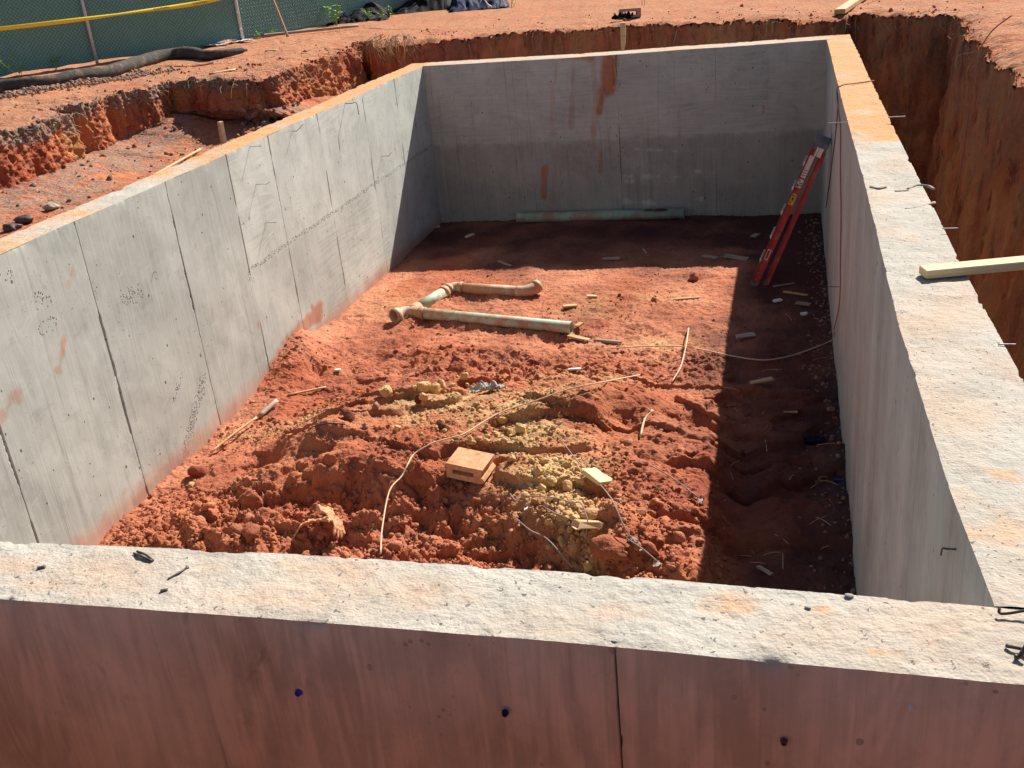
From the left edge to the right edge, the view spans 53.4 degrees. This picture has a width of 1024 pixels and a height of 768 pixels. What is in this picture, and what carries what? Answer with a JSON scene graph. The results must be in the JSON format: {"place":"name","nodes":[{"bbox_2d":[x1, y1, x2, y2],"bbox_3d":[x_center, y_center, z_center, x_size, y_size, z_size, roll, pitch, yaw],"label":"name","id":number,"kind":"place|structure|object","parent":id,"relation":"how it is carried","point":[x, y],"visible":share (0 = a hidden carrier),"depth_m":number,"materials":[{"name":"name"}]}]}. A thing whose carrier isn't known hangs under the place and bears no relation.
{"place":"outdoors","nodes":[
{"label":"outdoors","id":0,"kind":"place"},
{"bbox_2d":[98,213,856,594],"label":"clay floor","id":1,"kind":"structure","parent":0,"point":[768,503],"depth_m":9.07,"materials":[{"name":"red soil"}]},
{"bbox_2d":[187,466,207,476],"bbox_3d":[-2.738,0.776,8.877,0.172,0.175,0.150,1,25,15],"label":"clay boulder","id":2,"kind":"object","parent":1,"relation":"on","point":[196,471],"visible":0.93,"depth_m":8.82,"materials":[{"name":"red soil"}]},
{"bbox_2d":[209,417,256,452],"bbox_3d":[-2.588,0.473,9.466,0.026,0.096,0.618,9,28,30],"label":"wood lath","id":3,"kind":"object","parent":1,"relation":"on","point":[232,434],"visible":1,"depth_m":9.45,"materials":[{"name":"wood"}]},
{"bbox_2d":[241,522,259,542],"bbox_3d":[-1.964,1.121,7.667,0.130,0.164,0.148,1,25,15],"label":"clay boulder","id":4,"kind":"object","parent":1,"relation":"on","point":[250,531],"visible":0.97,"depth_m":7.62,"materials":[{"name":"red soil"}]},
{"bbox_2d":[257,399,278,417],"bbox_3d":[-2.383,0.238,9.935,0.060,0.094,0.294,6,27,25],"label":"wood lath","id":5,"kind":"object","parent":1,"relation":"on","point":[271,405],"visible":1,"depth_m":9.91,"materials":[{"name":"wood"}]},
{"bbox_2d":[287,386,325,395],"bbox_3d":[-2.079,0.071,10.320,0.403,0.048,0.024,-16,26,-22],"label":"wood lath","id":6,"kind":"object","parent":1,"relation":"on","point":[309,390],"visible":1,"depth_m":10.31,"materials":[{"name":"wood"}]},
{"bbox_2d":[293,515,332,537],"bbox_3d":[-1.502,1.075,7.672,0.326,0.127,0.161,-13,0,-6],"label":"root","id":7,"kind":"object","parent":1,"relation":"on","point":[317,520],"visible":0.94,"depth_m":7.62,"materials":[{"name":"plant"}]},
{"bbox_2d":[311,423,344,426],"bbox_3d":[-1.552,0.350,8.587,0.318,0.052,0.012,2,25,16],"label":"thin root","id":8,"kind":"object","parent":1,"relation":"on","point":[329,423],"visible":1,"depth_m":8.57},
{"bbox_2d":[315,504,344,539],"bbox_3d":[-1.368,1.041,7.661,0.315,0.110,0.178,38,9,38],"label":"work glove","id":9,"kind":"object","parent":1,"relation":"on","point":[337,522],"visible":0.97,"depth_m":7.64,"materials":[{"name":"fabric"}]},
{"bbox_2d":[341,408,354,422],"bbox_3d":[-1.399,0.278,8.726,0.097,0.150,0.162,-23,29,-34],"label":"clay boulder","id":10,"kind":"object","parent":1,"relation":"on","point":[348,415],"visible":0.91,"depth_m":8.69,"materials":[{"name":"red soil"}]},
{"bbox_2d":[372,402,379,409],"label":"clay boulder","id":11,"kind":"object","parent":1,"relation":"on","point":[375,405],"visible":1,"depth_m":9.12,"materials":[{"name":"red soil"}]},
{"bbox_2d":[379,385,392,397],"bbox_3d":[-1.183,0.079,9.555,0.122,0.142,0.154,-10,24,-10],"label":"ochre lump","id":12,"kind":"object","parent":1,"relation":"on","point":[385,391],"visible":0.98,"depth_m":9.49,"materials":[{"name":"yellow soil"}]},
{"bbox_2d":[414,394,421,403],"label":"clay boulder","id":13,"kind":"object","parent":1,"relation":"on","point":[417,400],"visible":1,"depth_m":9.17,"materials":[{"name":"red soil"}]},
{"bbox_2d":[122,337,720,572],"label":"clay lumps","id":14,"kind":"object","parent":1,"relation":"on","point":[395,545],"visible":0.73,"depth_m":7.53,"materials":[{"name":"red soil"}]},
{"bbox_2d":[417,381,429,391],"bbox_3d":[-0.822,0.025,9.478,0.108,0.105,0.112,12,29,34],"label":"ochre lump","id":15,"kind":"object","parent":1,"relation":"on","point":[423,386],"visible":1,"depth_m":9.44,"materials":[{"name":"yellow soil"}]},
{"bbox_2d":[418,392,428,401],"bbox_3d":[-0.801,0.122,9.165,0.109,0.098,0.080,1,25,15],"label":"ochre lump","id":16,"kind":"object","parent":1,"relation":"on","point":[424,397],"visible":1,"depth_m":9.13,"materials":[{"name":"yellow soil"}]},
{"bbox_2d":[103,257,750,583],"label":"dirt clods","id":17,"kind":"object","parent":1,"relation":"on","point":[482,553],"visible":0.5,"depth_m":7.75,"materials":[{"name":"red soil"}]},
{"bbox_2d":[430,382,440,394],"bbox_3d":[-0.724,0.043,9.516,0.119,0.119,0.084,12,29,34],"label":"ochre lump","id":18,"kind":"object","parent":1,"relation":"on","point":[435,387],"visible":0.94,"depth_m":9.48,"materials":[{"name":"yellow soil"}]},
{"bbox_2d":[436,378,445,386],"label":"ochre lump","id":19,"kind":"object","parent":1,"relation":"on","point":[441,382],"visible":0.66,"depth_m":9.72,"materials":[{"name":"yellow soil"}]},
{"bbox_2d":[436,419,446,429],"bbox_3d":[-0.582,0.340,8.455,0.080,0.097,0.100,-16,26,-22],"label":"clay boulder","id":20,"kind":"object","parent":1,"relation":"on","point":[441,424],"visible":0.94,"depth_m":8.42,"materials":[{"name":"red soil"}]},
{"bbox_2d":[460,372,468,379],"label":"ochre lump","id":21,"kind":"object","parent":1,"relation":"on","point":[464,376],"visible":1,"depth_m":9.83,"materials":[{"name":"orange soil"}]},
{"bbox_2d":[446,447,495,483],"bbox_3d":[-0.323,0.635,7.936,0.324,0.178,0.245,5,26,22],"label":"broken block","id":22,"kind":"object","parent":1,"relation":"on","point":[470,465],"depth_m":7.88,"materials":[{"name":"brick"}]},
{"bbox_2d":[371,375,589,554],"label":"ochre gravel","id":23,"kind":"structure","parent":1,"relation":"on","point":[503,441],"depth_m":8.10,"materials":[{"name":"gravel"}]},
{"bbox_2d":[389,279,573,333],"bbox_3d":[-0.174,-0.961,11.988,2.290,0.200,1.280,5,26,23],"label":"sewer pipe run","id":24,"kind":"object","parent":1,"relation":"on","point":[420,309],"visible":0.98,"depth_m":11.87,"materials":[{"name":"beige plastic"}]},
{"bbox_2d":[469,380,506,393],"bbox_3d":[-0.234,0.019,9.557,0.359,0.101,0.115,-10,24,-9],"label":"crumpled wrapper","id":25,"kind":"object","parent":1,"relation":"on","point":[481,386],"visible":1,"depth_m":9.54,"materials":[{"name":"silver metal"}]},
{"bbox_2d":[497,415,507,424],"bbox_3d":[-0.082,0.300,8.578,0.070,0.089,0.095,12,30,35],"label":"ochre lump","id":26,"kind":"object","parent":1,"relation":"on","point":[502,419],"visible":1,"depth_m":8.56,"materials":[{"name":"yellow soil"}]},
{"bbox_2d":[380,374,639,553],"bbox_3d":[0.012,0.378,8.463,0.639,0.412,3.610,15,31,39],"label":"cream cord","id":27,"kind":"object","parent":1,"relation":"on","point":[397,480],"visible":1,"depth_m":8.19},
{"bbox_2d":[508,454,515,461],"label":"ochre lump","id":28,"kind":"object","parent":1,"relation":"on","point":[511,457],"visible":1,"depth_m":7.88,"materials":[{"name":"yellow soil"}]},
{"bbox_2d":[515,470,522,478],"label":"ochre lump","id":29,"kind":"object","parent":1,"relation":"on","point":[519,474],"visible":1,"depth_m":7.67,"materials":[{"name":"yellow soil"}]},
{"bbox_2d":[515,423,525,433],"bbox_3d":[0.075,0.370,8.323,0.095,0.122,0.106,1,25,15],"label":"ochre lump","id":30,"kind":"object","parent":1,"relation":"on","point":[520,428],"visible":0.97,"depth_m":8.28,"materials":[{"name":"yellow soil"}]},
{"bbox_2d":[533,464,542,475],"bbox_3d":[0.196,0.658,7.706,0.074,0.090,0.083,-10,24,-10],"label":"ochre lump","id":31,"kind":"object","parent":1,"relation":"on","point":[537,470],"visible":1,"depth_m":7.68,"materials":[{"name":"yellow soil"}]},
{"bbox_2d":[538,484,547,490],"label":"ochre lump","id":32,"kind":"object","parent":1,"relation":"on","point":[541,487],"visible":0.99,"depth_m":7.61,"materials":[{"name":"yellow soil"}]},
{"bbox_2d":[514,517,572,567],"bbox_3d":[0.226,1.083,7.045,0.047,0.133,0.623,-22,28,-32],"label":"grey wire","id":33,"kind":"object","parent":1,"relation":"on","point":[545,538],"visible":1,"depth_m":7.05,"materials":[{"name":"metal"}]},
{"bbox_2d":[539,457,547,463],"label":"ochre lump","id":34,"kind":"object","parent":1,"relation":"on","point":[542,460],"visible":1,"depth_m":7.78,"materials":[{"name":"yellow soil"}]},
{"bbox_2d":[544,519,553,524],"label":"ochre lump","id":35,"kind":"object","parent":1,"relation":"on","point":[548,521],"visible":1,"depth_m":7.10,"materials":[{"name":"brown soil"}]},
{"bbox_2d":[548,476,556,486],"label":"ochre lump","id":36,"kind":"object","parent":1,"relation":"on","point":[552,481],"visible":1,"depth_m":7.62,"materials":[{"name":"yellow soil"}]},
{"bbox_2d":[524,495,587,540],"bbox_3d":[0.330,0.854,7.187,0.109,0.194,0.762,-19,27,-28],"label":"grey wire","id":37,"kind":"object","parent":1,"relation":"on","point":[566,501],"visible":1,"depth_m":7.12,"materials":[{"name":"metal"}]},
{"bbox_2d":[558,536,563,547],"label":"ochre lump","id":38,"kind":"object","parent":1,"relation":"on","point":[561,540],"visible":1,"depth_m":7.05,"materials":[{"name":"brown soil"}]},
{"bbox_2d":[558,525,565,533],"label":"ochre lump","id":39,"kind":"object","parent":1,"relation":"on","point":[561,529],"visible":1,"depth_m":7.08,"materials":[{"name":"brown soil"}]},
{"bbox_2d":[562,461,571,468],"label":"ochre lump","id":40,"kind":"object","parent":1,"relation":"on","point":[568,465],"visible":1,"depth_m":7.78,"materials":[{"name":"yellow soil"}]},
{"bbox_2d":[562,480,573,491],"bbox_3d":[0.424,0.771,7.616,0.091,0.124,0.084,-6,24,0],"label":"ochre lump","id":41,"kind":"object","parent":1,"relation":"on","point":[567,485],"visible":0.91,"depth_m":7.58,"materials":[{"name":"yellow soil"}]},
{"bbox_2d":[562,304,576,307],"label":"wood scrap","id":42,"kind":"object","parent":1,"relation":"on","point":[569,305],"visible":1,"depth_m":11.84,"materials":[{"name":"wood"}]},
{"bbox_2d":[567,334,589,341],"bbox_3d":[0.723,-0.494,10.976,0.272,0.038,0.066,15,31,28],"label":"wood scrap","id":43,"kind":"object","parent":1,"relation":"on","point":[576,337],"visible":1,"depth_m":10.96,"materials":[{"name":"wood"}]},
{"bbox_2d":[575,489,583,496],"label":"ochre lump","id":44,"kind":"object","parent":1,"relation":"on","point":[579,493],"visible":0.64,"depth_m":7.52,"materials":[{"name":"yellow soil"}]},
{"bbox_2d":[579,478,586,485],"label":"ochre lump","id":45,"kind":"object","parent":1,"relation":"on","point":[582,481],"visible":1,"depth_m":7.58,"materials":[{"name":"brown soil"}]},
{"bbox_2d":[571,519,602,528],"bbox_3d":[0.510,0.956,6.921,0.198,0.054,0.190,2,-2,-8],"label":"wood offcut","id":46,"kind":"object","parent":1,"relation":"on","point":[584,524],"visible":1,"depth_m":6.85,"materials":[{"name":"wood"}]},
{"bbox_2d":[351,289,837,568],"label":"straw bits","id":47,"kind":"object","parent":1,"relation":"on","point":[734,462],"visible":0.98,"depth_m":8.44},
{"bbox_2d":[581,467,612,485],"bbox_3d":[0.628,0.684,7.556,0.144,0.041,0.220,-7,28,-40],"label":"wood offcut","id":48,"kind":"object","parent":1,"relation":"on","point":[596,476],"visible":1,"depth_m":7.53,"materials":[{"name":"beige wood"}]},
{"bbox_2d":[562,442,634,541],"bbox_3d":[0.614,0.692,7.383,0.088,0.196,1.534,-10,24,-10],"label":"grey wire","id":49,"kind":"object","parent":1,"relation":"on","point":[608,495],"visible":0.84,"depth_m":6.88,"materials":[{"name":"metal"}]},
{"bbox_2d":[516,208,684,222],"bbox_3d":[1.298,-2.514,15.190,2.523,0.158,0.158,1,25,15],"label":"drain pipe","id":50,"kind":"object","parent":1,"relation":"on","point":[604,215],"visible":1,"depth_m":15.13,"materials":[{"name":"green plastic"}]},
{"bbox_2d":[594,338,621,343],"bbox_3d":[1.026,-0.454,10.866,0.309,0.038,0.031,7,27,26],"label":"wood scrap","id":51,"kind":"object","parent":1,"relation":"on","point":[608,341],"visible":1,"depth_m":10.86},
{"bbox_2d":[589,534,628,558],"bbox_3d":[0.641,1.077,6.746,0.277,0.151,0.208,1,25,15],"label":"clay boulder","id":52,"kind":"object","parent":1,"relation":"on","point":[605,546],"visible":1,"depth_m":6.70,"materials":[{"name":"red soil"}]},
{"bbox_2d":[602,257,619,260],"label":"wood scrap","id":53,"kind":"object","parent":1,"relation":"on","point":[609,258],"visible":1,"depth_m":13.40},
{"bbox_2d":[626,538,657,561],"bbox_3d":[0.860,1.091,6.709,0.209,0.153,0.025,5,26,22],"label":"grey wire","id":54,"kind":"object","parent":1,"relation":"on","point":[642,549],"visible":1,"depth_m":6.71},
{"bbox_2d":[639,409,653,436],"bbox_3d":[1.090,0.317,8.351,0.056,0.088,0.352,6,26,24],"label":"pale root","id":55,"kind":"object","parent":1,"relation":"on","point":[644,420],"visible":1,"depth_m":8.36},
{"bbox_2d":[649,464,698,497],"bbox_3d":[1.203,0.714,7.538,0.025,0.084,0.512,-21,28,-31],"label":"grey wire","id":56,"kind":"object","parent":1,"relation":"on","point":[674,479],"visible":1,"depth_m":7.54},
{"bbox_2d":[670,328,688,382],"bbox_3d":[1.712,-0.322,10.184,0.066,0.062,1.415,2,25,16],"label":"pale root","id":57,"kind":"object","parent":1,"relation":"on","point":[683,356],"visible":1,"depth_m":10.07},
{"bbox_2d":[673,296,699,299],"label":"wood scrap","id":58,"kind":"object","parent":1,"relation":"on","point":[696,297],"visible":1,"depth_m":11.80,"materials":[{"name":"wood"}]},
{"bbox_2d":[689,271,698,281],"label":"clay boulder","id":59,"kind":"object","parent":1,"relation":"on","point":[694,276],"visible":1,"depth_m":12.39,"materials":[{"name":"red soil"}]},
{"bbox_2d":[702,254,718,258],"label":"wood scrap","id":60,"kind":"object","parent":1,"relation":"on","point":[710,256],"visible":1,"depth_m":13.08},
{"bbox_2d":[723,254,748,260],"bbox_3d":[2.865,-1.620,12.992,0.318,0.024,0.111,13,31,27],"label":"wood scrap","id":61,"kind":"object","parent":1,"relation":"on","point":[730,256],"visible":1,"depth_m":12.97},
{"bbox_2d":[735,332,755,338],"bbox_3d":[2.431,-0.504,10.590,0.216,0.025,0.090,-8,28,-3],"label":"wood scrap","id":62,"kind":"object","parent":1,"relation":"on","point":[745,335],"visible":1,"depth_m":10.56,"materials":[{"name":"wood"}]},
{"bbox_2d":[749,377,773,383],"bbox_3d":[2.302,-0.027,9.380,0.238,0.024,0.057,-11,26,-13],"label":"wood scrap","id":63,"kind":"object","parent":1,"relation":"on","point":[763,380],"visible":1,"depth_m":9.37,"materials":[{"name":"wood"}]},
{"bbox_2d":[756,565,772,575],"bbox_3d":[1.719,1.267,6.917,0.033,0.017,0.148,-14,19,-22],"label":"wood scrap","id":64,"kind":"object","parent":1,"relation":"on","point":[765,570],"visible":1,"depth_m":6.91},
{"bbox_2d":[750,133,830,285],"bbox_3d":[3.229,-2.002,11.818,0.892,1.736,0.572,1,25,15],"label":"step ladder","id":65,"kind":"object","parent":1,"relation":"on","point":[820,145],"visible":0.99,"depth_m":11.59,"materials":[{"name":"red plastic"}]},
{"bbox_2d":[783,291,807,295],"bbox_3d":[3.247,-1.038,11.645,0.291,0.017,0.033,11,30,21],"label":"wood scrap","id":66,"kind":"object","parent":1,"relation":"on","point":[796,293],"visible":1,"depth_m":11.64,"materials":[{"name":"wood"}]},
{"bbox_2d":[795,301,811,305],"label":"wood scrap","id":67,"kind":"object","parent":1,"relation":"on","point":[802,303],"visible":1,"depth_m":11.27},
{"bbox_2d":[804,435,826,442],"bbox_3d":[2.539,0.455,8.551,0.197,0.057,0.103,-4,24,4],"label":"blue scrap","id":68,"kind":"object","parent":1,"relation":"on","point":[812,439],"visible":0.99,"depth_m":8.53,"materials":[{"name":"blue plastic"}]},
{"bbox_2d":[797,218,855,593],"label":"cement crumbs","id":69,"kind":"object","parent":1,"relation":"on","point":[843,497],"visible":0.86,"depth_m":9.68,"materials":[{"name":"grey concrete"}]},
{"bbox_2d":[0,0,1023,381],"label":"ground","id":70,"kind":"structure","parent":0,"point":[922,84],"depth_m":14.62,"materials":[{"name":"red soil"}]},
{"bbox_2d":[0,56,24,76],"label":"leafy weed","id":71,"kind":"object","parent":70,"relation":"on","point":[8,67],"visible":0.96,"depth_m":18.20,"materials":[{"name":"green plant"}]},
{"bbox_2d":[2,223,22,231],"bbox_3d":[-5.108,-1.610,10.417,0.153,0.092,0.174,9,28,31],"label":"field stone","id":72,"kind":"object","parent":70,"relation":"on","point":[10,227],"visible":1,"depth_m":10.37,"materials":[{"name":"stone"}]},
{"bbox_2d":[14,214,32,224],"bbox_3d":[-5.130,-1.727,10.711,0.209,0.118,0.138,1,25,15],"label":"field stone","id":73,"kind":"object","parent":70,"relation":"on","point":[24,219],"visible":0.96,"depth_m":10.67,"materials":[{"name":"stone"}]},
{"bbox_2d":[42,202,59,210],"bbox_3d":[-5.011,-1.932,11.067,0.182,0.098,0.132,11,29,33],"label":"field stone","id":74,"kind":"object","parent":70,"relation":"on","point":[49,206],"visible":1,"depth_m":11.02,"materials":[{"name":"stone"}]},
{"bbox_2d":[0,64,186,99],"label":"roadside gravel","id":75,"kind":"structure","parent":70,"relation":"on","point":[23,91],"depth_m":16.01,"materials":[{"name":"gravel"}]},
{"bbox_2d":[0,46,247,92],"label":"filter sock","id":76,"kind":"object","parent":70,"relation":"on","point":[112,70],"visible":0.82,"depth_m":17.13,"materials":[{"name":"fabric"}]},
{"bbox_2d":[157,148,201,172],"bbox_3d":[-4.295,-2.755,12.834,0.036,0.101,2.455,-4,24,3],"label":"thin stick","id":77,"kind":"object","parent":70,"relation":"on","point":[183,158],"visible":0.64,"depth_m":13.18,"materials":[{"name":"wood"}]},
{"bbox_2d":[0,0,407,76],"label":"site fence","id":78,"kind":"object","parent":70,"relation":"on","point":[96,40],"visible":0.92,"depth_m":19.67,"materials":[{"name":"fabric"}]},
{"bbox_2d":[0,0,218,30],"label":"caution tape","id":79,"kind":"object","parent":78,"relation":"attached to","point":[79,19],"visible":1,"depth_m":18.65,"materials":[{"name":"plastic"}]},
{"bbox_2d":[203,41,229,47],"bbox_3d":[-6.155,-6.948,20.834,0.483,0.108,0.821,-23,29,-35],"label":"gravel bag","id":80,"kind":"object","parent":70,"relation":"on","point":[219,44],"visible":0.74,"depth_m":20.73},
{"bbox_2d":[217,121,226,144],"bbox_3d":[-3.059,-2.374,10.955,0.041,0.893,0.055,11,29,30],"label":"wood stake","id":81,"kind":"object","parent":70,"relation":"on","point":[221,129],"visible":0.42,"depth_m":10.80,"materials":[{"name":"wood"}]},
{"bbox_2d":[209,68,235,74],"bbox_3d":[-4.447,-4.793,15.620,0.444,0.044,0.044,-24,30,-36],"label":"wood lath","id":82,"kind":"object","parent":70,"relation":"on","point":[228,70],"visible":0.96,"depth_m":15.62,"materials":[{"name":"wood"}]},
{"bbox_2d":[227,39,253,42],"bbox_3d":[-5.590,-7.067,20.975,0.214,0.088,0.912,-23,29,-35],"label":"gravel bag","id":83,"kind":"object","parent":70,"relation":"on","point":[237,40],"visible":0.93,"depth_m":20.96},
{"bbox_2d":[272,0,288,36],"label":"wood stake","id":84,"kind":"object","parent":70,"relation":"on","point":[280,18],"visible":0.91,"depth_m":20.81,"materials":[{"name":"wood"}]},
{"bbox_2d":[253,24,358,37],"bbox_3d":[-4.376,-7.488,21.571,2.239,0.060,0.060,-7,24,-2],"label":"timber edging","id":85,"kind":"object","parent":70,"relation":"on","point":[310,30],"visible":0.96,"depth_m":21.56,"materials":[{"name":"brown wood"}]},
{"bbox_2d":[322,5,340,25],"bbox_3d":[-4.008,-8.261,22.804,0.490,0.509,0.360,-7,24,-3],"label":"leafy weed","id":86,"kind":"object","parent":70,"relation":"on","point":[336,11],"visible":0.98,"depth_m":22.77,"materials":[{"name":"green plant"}]},
{"bbox_2d":[311,2,389,27],"bbox_3d":[-3.789,-8.616,23.634,1.854,0.401,1.112,-6,24,0],"label":"plastic sheet","id":87,"kind":"object","parent":70,"relation":"on","point":[358,15],"visible":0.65,"depth_m":23.43,"materials":[{"name":"plastic"}]},
{"bbox_2d":[389,0,450,14],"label":"plastic sheet","id":88,"kind":"object","parent":70,"relation":"on","point":[411,6],"visible":0.52,"depth_m":24.68,"materials":[{"name":"plastic"}]},
{"bbox_2d":[448,0,508,12],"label":"plastic sheet","id":89,"kind":"object","parent":70,"relation":"on","point":[462,5],"visible":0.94,"depth_m":23.64,"materials":[{"name":"plastic"}]},
{"bbox_2d":[0,0,1021,227],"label":"bank rubble","id":90,"kind":"object","parent":70,"relation":"on","point":[254,116],"visible":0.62,"depth_m":14.62,"materials":[{"name":"red soil"}]},
{"bbox_2d":[0,34,1023,767],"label":"concrete foundation","id":91,"kind":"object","parent":70,"relation":"on","point":[150,324],"visible":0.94,"depth_m":4.00,"materials":[{"name":"concrete"}]},
{"bbox_2d":[133,550,153,561],"bbox_3d":[-1.162,0.543,3.210,0.095,0.011,0.021,13,30,36],"label":"wire clip","id":92,"kind":"object","parent":91,"relation":"on","point":[148,557],"visible":1,"depth_m":3.20,"materials":[{"name":"metal"}]},
{"bbox_2d":[167,565,188,579],"bbox_3d":[-1.022,0.579,3.112,0.016,0.014,0.073,13,30,36],"label":"nail","id":93,"kind":"object","parent":91,"relation":"on","point":[181,571],"visible":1,"depth_m":3.11,"materials":[{"name":"metal"}]},
{"bbox_2d":[611,80,874,360],"bbox_3d":[2.260,-1.613,10.228,2.299,2.412,2.118,5,26,24],"label":"red cord","id":94,"kind":"object","parent":91,"relation":"hanging from","point":[840,271],"visible":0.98,"depth_m":9.92,"materials":[{"name":"fabric"}]},
{"bbox_2d":[825,90,838,207],"bbox_3d":[3.511,-2.487,11.179,0.012,1.723,2.197,1,25,15],"label":"dark cord","id":95,"kind":"object","parent":91,"relation":"hanging from","point":[833,149],"visible":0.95,"depth_m":10.68,"materials":[{"name":"plastic"}]},
{"bbox_2d":[906,184,934,190],"bbox_3d":[2.561,-1.234,6.385,0.166,0.019,0.123,1,25,15],"label":"tie","id":96,"kind":"object","parent":91,"relation":"on","point":[928,186],"visible":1,"depth_m":6.39,"materials":[{"name":"grey metal"}]},
{"bbox_2d":[905,201,935,208],"bbox_3d":[2.413,-1.044,5.994,0.232,0.023,0.044,-15,26,-20],"label":"tie","id":97,"kind":"object","parent":91,"relation":"on","point":[932,203],"visible":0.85,"depth_m":6.01,"materials":[{"name":"grey metal"}]},
{"bbox_2d":[919,256,1023,278],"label":"timber board","id":98,"kind":"object","parent":91,"relation":"on","point":[972,267],"visible":1,"depth_m":4.84,"materials":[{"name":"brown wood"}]},
{"bbox_2d":[997,607,1023,614],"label":"steel rod","id":99,"kind":"object","parent":91,"relation":"on","point":[1008,613],"visible":1,"depth_m":2.58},
{"bbox_2d":[1005,644,1021,649],"bbox_3d":[1.244,0.645,2.454,0.100,0.015,0.011,13,30,36],"label":"steel clip","id":100,"kind":"object","parent":91,"relation":"on","point":[1015,647],"visible":1,"depth_m":2.47,"materials":[{"name":"metal"}]},
{"bbox_2d":[1014,645,1023,659],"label":"bent nail","id":101,"kind":"object","parent":91,"relation":"attached to","point":[1019,655],"visible":1,"depth_m":2.44,"materials":[{"name":"metal"}]},
{"bbox_2d":[27,11,1023,144],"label":"dry roots","id":102,"kind":"object","parent":70,"relation":"on","point":[386,44],"visible":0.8,"depth_m":15.44,"materials":[{"name":"plant"}]},
{"bbox_2d":[611,11,633,19],"bbox_3d":[1.938,-6.442,17.744,0.383,0.145,0.226,1,25,15],"label":"black rag","id":103,"kind":"object","parent":70,"relation":"on","point":[623,15],"visible":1,"depth_m":17.70,"materials":[{"name":"fabric"}]},
{"bbox_2d":[620,22,625,50],"bbox_3d":[1.799,-5.556,16.439,0.085,0.550,0.041,3,29,14],"label":"pointed stake","id":104,"kind":"object","parent":70,"relation":"on","point":[623,32],"visible":0.9,"depth_m":16.38,"materials":[{"name":"wood"}]},
{"bbox_2d":[834,0,863,13],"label":"timber board","id":105,"kind":"object","parent":70,"relation":"on","point":[846,7],"visible":1,"depth_m":15.57,"materials":[{"name":"wood"}]},
{"bbox_2d":[949,15,1011,221],"bbox_3d":[4.667,-2.576,10.170,0.172,2.187,1.073,-2,24,9],"label":"brown cord","id":106,"kind":"object","parent":70,"relation":"on","point":[969,111],"visible":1,"depth_m":10.58,"materials":[{"name":"red fabric"}]},
{"bbox_2d":[619,8,640,17],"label":"hollow block","id":107,"kind":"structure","parent":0,"point":[638,12],"depth_m":18.17,"materials":[{"name":"concrete"}]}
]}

